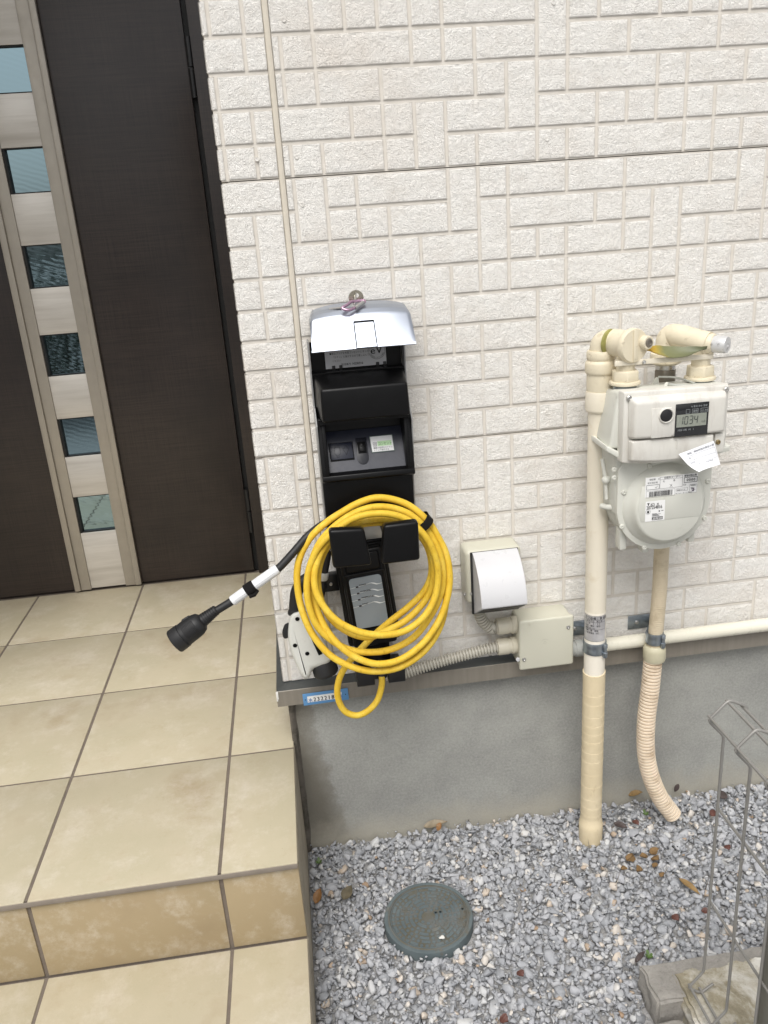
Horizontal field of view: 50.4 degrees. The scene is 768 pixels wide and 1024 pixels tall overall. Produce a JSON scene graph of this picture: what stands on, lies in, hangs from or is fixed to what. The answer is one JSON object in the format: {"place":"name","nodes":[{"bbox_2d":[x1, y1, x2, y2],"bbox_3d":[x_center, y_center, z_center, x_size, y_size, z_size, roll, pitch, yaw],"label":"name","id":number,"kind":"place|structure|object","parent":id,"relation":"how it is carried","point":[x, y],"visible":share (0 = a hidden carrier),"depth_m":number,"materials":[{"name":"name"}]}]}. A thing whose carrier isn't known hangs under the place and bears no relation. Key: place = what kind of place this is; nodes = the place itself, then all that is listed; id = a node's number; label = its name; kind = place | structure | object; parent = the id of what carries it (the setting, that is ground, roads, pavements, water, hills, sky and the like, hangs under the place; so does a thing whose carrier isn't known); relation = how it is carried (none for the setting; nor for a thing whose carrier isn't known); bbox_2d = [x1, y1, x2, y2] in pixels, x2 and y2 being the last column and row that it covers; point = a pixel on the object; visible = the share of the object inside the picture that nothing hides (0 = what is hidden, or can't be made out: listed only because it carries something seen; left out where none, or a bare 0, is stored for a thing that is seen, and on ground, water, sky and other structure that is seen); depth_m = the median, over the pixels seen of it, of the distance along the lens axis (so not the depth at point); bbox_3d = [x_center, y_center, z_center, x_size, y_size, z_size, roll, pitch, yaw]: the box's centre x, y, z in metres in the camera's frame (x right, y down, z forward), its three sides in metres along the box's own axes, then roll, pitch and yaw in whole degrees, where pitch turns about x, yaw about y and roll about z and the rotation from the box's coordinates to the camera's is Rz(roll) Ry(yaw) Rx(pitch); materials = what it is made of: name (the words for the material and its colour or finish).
{"place":"outdoors","nodes":[
{"label":"outdoors","id":0,"kind":"place"},
{"bbox_2d":[308,782,767,1023],"bbox_3d":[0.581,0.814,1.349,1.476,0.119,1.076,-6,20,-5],"label":"gravel","id":1,"kind":"structure","parent":0,"point":[558,880],"depth_m":1.55,"materials":[{"name":"grey gravel"}]},
{"bbox_2d":[0,570,315,1023],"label":"porch","id":2,"kind":"object","parent":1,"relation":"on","point":[154,868],"visible":0.9,"depth_m":1.47,"materials":[{"name":"tile"}]},
{"bbox_2d":[313,888,321,903],"bbox_3d":[-0.130,0.748,1.590,0.018,0.019,0.023,-6,20,-5],"label":"dead leaf","id":3,"kind":"object","parent":1,"relation":"on","point":[317,894],"visible":1,"depth_m":1.59,"materials":[{"name":"brown plant"}]},
{"bbox_2d":[341,885,352,899],"bbox_3d":[-0.073,0.745,1.602,0.023,0.009,0.035,-6,20,-5],"label":"dead leaf","id":4,"kind":"object","parent":1,"relation":"on","point":[346,892],"visible":1,"depth_m":1.60,"materials":[{"name":"brown plant"}]},
{"bbox_2d":[0,0,767,851],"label":"house","id":5,"kind":"structure","parent":1,"relation":"on","point":[514,206],"depth_m":1.55,"materials":[{"name":"tile"}]},
{"bbox_2d":[0,0,253,597],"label":"entry door","id":6,"kind":"structure","parent":5,"relation":"in","point":[120,462],"depth_m":2.19,"materials":[{"name":"brown wood"}]},
{"bbox_2d":[302,688,348,705],"bbox_3d":[-0.114,0.362,1.597,0.089,0.027,0.002,-6,20,-5],"label":"number plate","id":7,"kind":"object","parent":5,"relation":"attached to","point":[318,697],"visible":0.91,"depth_m":1.60,"materials":[{"name":"blue plastic"}]},
{"bbox_2d":[307,300,419,686],"bbox_3d":[-0.033,-0.001,1.399,0.209,0.684,0.200,-6,20,-5],"label":"charging outlet","id":8,"kind":"object","parent":5,"relation":"attached to","point":[363,418],"visible":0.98,"depth_m":1.37,"materials":[{"name":"black plastic"}]},
{"bbox_2d":[167,494,452,718],"bbox_3d":[-0.122,0.190,1.436,0.493,0.427,0.141,-6,20,-5],"label":"charging cable","id":9,"kind":"object","parent":8,"relation":"attached to","point":[372,615],"visible":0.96,"depth_m":1.41,"materials":[{"name":"plastic"}]},
{"bbox_2d":[329,290,365,311],"bbox_3d":[-0.056,-0.344,1.330,0.063,0.030,0.038,-14,22,-27],"label":"key bunch","id":10,"kind":"object","parent":8,"relation":"on","point":[360,300],"visible":1,"depth_m":1.33,"materials":[{"name":"silver metal"}]},
{"bbox_2d":[460,537,526,613],"bbox_3d":[0.203,0.130,1.516,0.113,0.128,0.122,-6,20,-5],"label":"outdoor socket","id":11,"kind":"object","parent":5,"relation":"attached to","point":[492,576],"visible":1,"depth_m":1.48,"materials":[{"name":"grey plastic"}]},
{"bbox_2d":[473,613,497,633],"bbox_3d":[0.194,0.206,1.573,0.047,0.065,0.023,-6,20,-5],"label":"flexible conduit","id":12,"kind":"object","parent":11,"relation":"attached to","point":[485,623],"visible":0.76,"depth_m":1.57,"materials":[{"name":"beige plastic"}]},
{"bbox_2d":[495,604,573,669],"bbox_3d":[0.292,0.245,1.599,0.145,0.107,0.064,-6,20,-5],"label":"junction box","id":13,"kind":"object","parent":5,"relation":"attached to","point":[541,636],"visible":0.95,"depth_m":1.58,"materials":[{"name":"grey plastic"}]},
{"bbox_2d":[385,641,497,680],"bbox_3d":[0.107,0.291,1.593,0.233,0.057,0.028,-6,20,-5],"label":"flexible conduit","id":14,"kind":"object","parent":13,"relation":"attached to","point":[467,654],"visible":0.82,"depth_m":1.58,"materials":[{"name":"beige plastic"}]},
{"bbox_2d":[573,620,607,657],"bbox_3d":[0.399,0.249,1.593,0.045,0.032,0.107,-7,20,-9],"label":"pipe clamp","id":15,"kind":"object","parent":5,"relation":"attached to","point":[590,649],"visible":0.69,"depth_m":1.55,"materials":[{"name":"metal"}]},
{"bbox_2d":[628,614,665,648],"bbox_3d":[0.523,0.237,1.618,0.052,0.037,0.080,-6,20,-5],"label":"pipe clamp","id":16,"kind":"object","parent":5,"relation":"attached to","point":[638,621],"visible":0.77,"depth_m":1.65,"materials":[{"name":"metal"}]},
{"bbox_2d":[573,618,767,656],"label":"conduit pipe","id":17,"kind":"object","parent":5,"relation":"attached to","point":[695,633],"visible":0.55,"depth_m":1.63,"materials":[{"name":"beige plastic"}]},
{"bbox_2d":[614,324,730,821],"bbox_3d":[0.504,0.178,1.541,0.192,1.038,0.123,-3,20,2],"label":"gas outlet pipe","id":18,"kind":"object","parent":5,"relation":"attached to","point":[700,367],"visible":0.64,"depth_m":1.57,"materials":[{"name":"beige paint"}]},
{"bbox_2d":[591,376,729,551],"bbox_3d":[0.473,-0.076,1.405,0.219,0.305,0.144,-6,20,-5],"label":"gas meter","id":19,"kind":"object","parent":18,"relation":"attached to","point":[656,490],"visible":0.98,"depth_m":1.36,"materials":[{"name":"white metal"}]},
{"bbox_2d":[679,441,719,471],"bbox_3d":[0.515,-0.089,1.319,0.070,0.040,0.032,-6,20,-5],"label":"paper slip","id":20,"kind":"object","parent":19,"relation":"attached to","point":[701,457],"visible":1,"depth_m":1.33,"materials":[{"name":"white paper"}]},
{"bbox_2d":[384,882,472,961],"bbox_3d":[0.086,0.789,1.552,0.168,0.058,0.168,-6,20,-5],"label":"drain cover","id":21,"kind":"object","parent":1,"relation":"on","point":[420,919],"visible":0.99,"depth_m":1.53,"materials":[{"name":"grey plastic"}]},
{"bbox_2d":[423,819,446,827],"bbox_3d":[0.110,0.672,1.756,0.052,0.018,0.016,0,20,11],"label":"dead leaf","id":22,"kind":"object","parent":1,"relation":"on","point":[432,823],"visible":1,"depth_m":1.76,"materials":[{"name":"beige plant"}]},
{"bbox_2d":[436,822,440,830],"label":"dead leaf","id":23,"kind":"object","parent":1,"relation":"on","point":[438,828],"visible":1,"depth_m":1.75,"materials":[{"name":"brown plant"}]},
{"bbox_2d":[499,1013,507,1022],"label":"dead leaf","id":24,"kind":"object","parent":1,"relation":"on","point":[503,1018],"visible":1,"depth_m":1.33,"materials":[{"name":"brown plant"}]},
{"bbox_2d":[516,969,523,976],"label":"dead leaf","id":25,"kind":"object","parent":1,"relation":"on","point":[520,972],"visible":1,"depth_m":1.41,"materials":[{"name":"brown plant"}]},
{"bbox_2d":[579,328,653,847],"bbox_3d":[0.420,0.206,1.524,0.058,1.086,0.113,-17,23,-31],"label":"gas riser pipe","id":26,"kind":"object","parent":1,"relation":"on","point":[606,348],"visible":1,"depth_m":1.49,"materials":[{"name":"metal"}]},
{"bbox_2d":[614,821,626,827],"bbox_3d":[0.499,0.661,1.725,0.030,0.007,0.015,14,26,41],"label":"dead leaf","id":27,"kind":"object","parent":1,"relation":"on","point":[619,824],"visible":1,"depth_m":1.73,"materials":[{"name":"plant"}]},
{"bbox_2d":[625,853,635,862],"bbox_3d":[0.497,0.696,1.645,0.021,0.019,0.014,-8,20,-11],"label":"ochre stone","id":28,"kind":"object","parent":1,"relation":"on","point":[630,857],"visible":1,"depth_m":1.64,"materials":[{"name":"brown stone"}]},
{"bbox_2d":[629,790,642,795],"bbox_3d":[0.555,0.623,1.805,0.030,0.017,0.013,6,22,25],"label":"dead leaf","id":29,"kind":"object","parent":1,"relation":"on","point":[634,792],"visible":1,"depth_m":1.80,"materials":[{"name":"brown plant"}]},
{"bbox_2d":[636,865,642,871],"bbox_3d":[0.505,0.706,1.617,0.013,0.013,0.015,-6,20,-5],"label":"ochre stone","id":30,"kind":"object","parent":1,"relation":"on","point":[638,868],"visible":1,"depth_m":1.61,"materials":[{"name":"brown stone"}]},
{"bbox_2d":[635,951,644,961],"bbox_3d":[0.447,0.773,1.422,0.033,0.006,0.009,-18,24,-35],"label":"dead leaf","id":31,"kind":"object","parent":1,"relation":"on","point":[640,955],"visible":1,"depth_m":1.42,"materials":[{"name":"brown plant"}]},
{"bbox_2d":[640,852,649,857],"bbox_3d":[0.529,0.693,1.650,0.027,0.010,0.011,-12,21,-20],"label":"ochre stone","id":32,"kind":"object","parent":1,"relation":"on","point":[643,855],"visible":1,"depth_m":1.65,"materials":[{"name":"brown stone"}]},
{"bbox_2d":[645,950,652,958],"bbox_3d":[0.464,0.776,1.431,0.014,0.007,0.019,-6,20,-5],"label":"weed","id":33,"kind":"object","parent":1,"relation":"on","point":[648,955],"visible":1,"depth_m":1.43,"materials":[{"name":"green plant"}]},
{"bbox_2d":[649,847,658,854],"bbox_3d":[0.549,0.689,1.658,0.017,0.012,0.019,-22,26,-40],"label":"ochre stone","id":34,"kind":"object","parent":1,"relation":"on","point":[653,850],"visible":1,"depth_m":1.66,"materials":[{"name":"stone"}]},
{"bbox_2d":[651,855,658,860],"bbox_3d":[0.547,0.695,1.643,0.022,0.012,0.013,-21,26,-39],"label":"ochre stone","id":35,"kind":"object","parent":1,"relation":"on","point":[654,858],"visible":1,"depth_m":1.64,"materials":[{"name":"brown stone"}]},
{"bbox_2d":[659,1020,685,1023],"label":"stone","id":36,"kind":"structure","parent":1,"relation":"on","point":[675,1022],"depth_m":1.30,"materials":[{"name":"stone"}]},
{"bbox_2d":[671,914,678,920],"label":"dead leaf","id":37,"kind":"object","parent":1,"relation":"on","point":[674,916],"visible":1,"depth_m":1.49,"materials":[{"name":"red plant"}]},
{"bbox_2d":[674,784,678,791],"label":"dead leaf","id":38,"kind":"object","parent":1,"relation":"on","point":[676,787],"visible":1,"depth_m":1.81,"materials":[{"name":"brown plant"}]},
{"bbox_2d":[679,878,699,894],"bbox_3d":[0.583,0.714,1.560,0.012,0.006,0.050,-13,22,-24],"label":"dead leaf","id":39,"kind":"object","parent":1,"relation":"on","point":[688,884],"visible":1,"depth_m":1.56,"materials":[{"name":"brown plant"}]},
{"bbox_2d":[638,947,761,1023],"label":"kerb block","id":40,"kind":"structure","parent":1,"relation":"on","point":[667,994],"depth_m":1.33,"materials":[{"name":"concrete"}]},
{"bbox_2d":[687,699,767,1023],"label":"wire fence","id":41,"kind":"object","parent":40,"relation":"on","point":[761,1012],"visible":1,"depth_m":1.13,"materials":[{"name":"grey metal"}]},
{"bbox_2d":[701,907,706,913],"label":"dead leaf","id":42,"kind":"object","parent":1,"relation":"on","point":[704,910],"visible":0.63,"depth_m":1.50,"materials":[{"name":"plant"}]},
{"bbox_2d":[709,809,715,815],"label":"dead leaf","id":43,"kind":"object","parent":1,"relation":"on","point":[712,812],"visible":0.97,"depth_m":1.74,"materials":[{"name":"brown plant"}]},
{"bbox_2d":[720,791,727,798],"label":"dead leaf","id":44,"kind":"object","parent":1,"relation":"on","point":[723,794],"visible":0.79,"depth_m":1.79,"materials":[{"name":"plant"}]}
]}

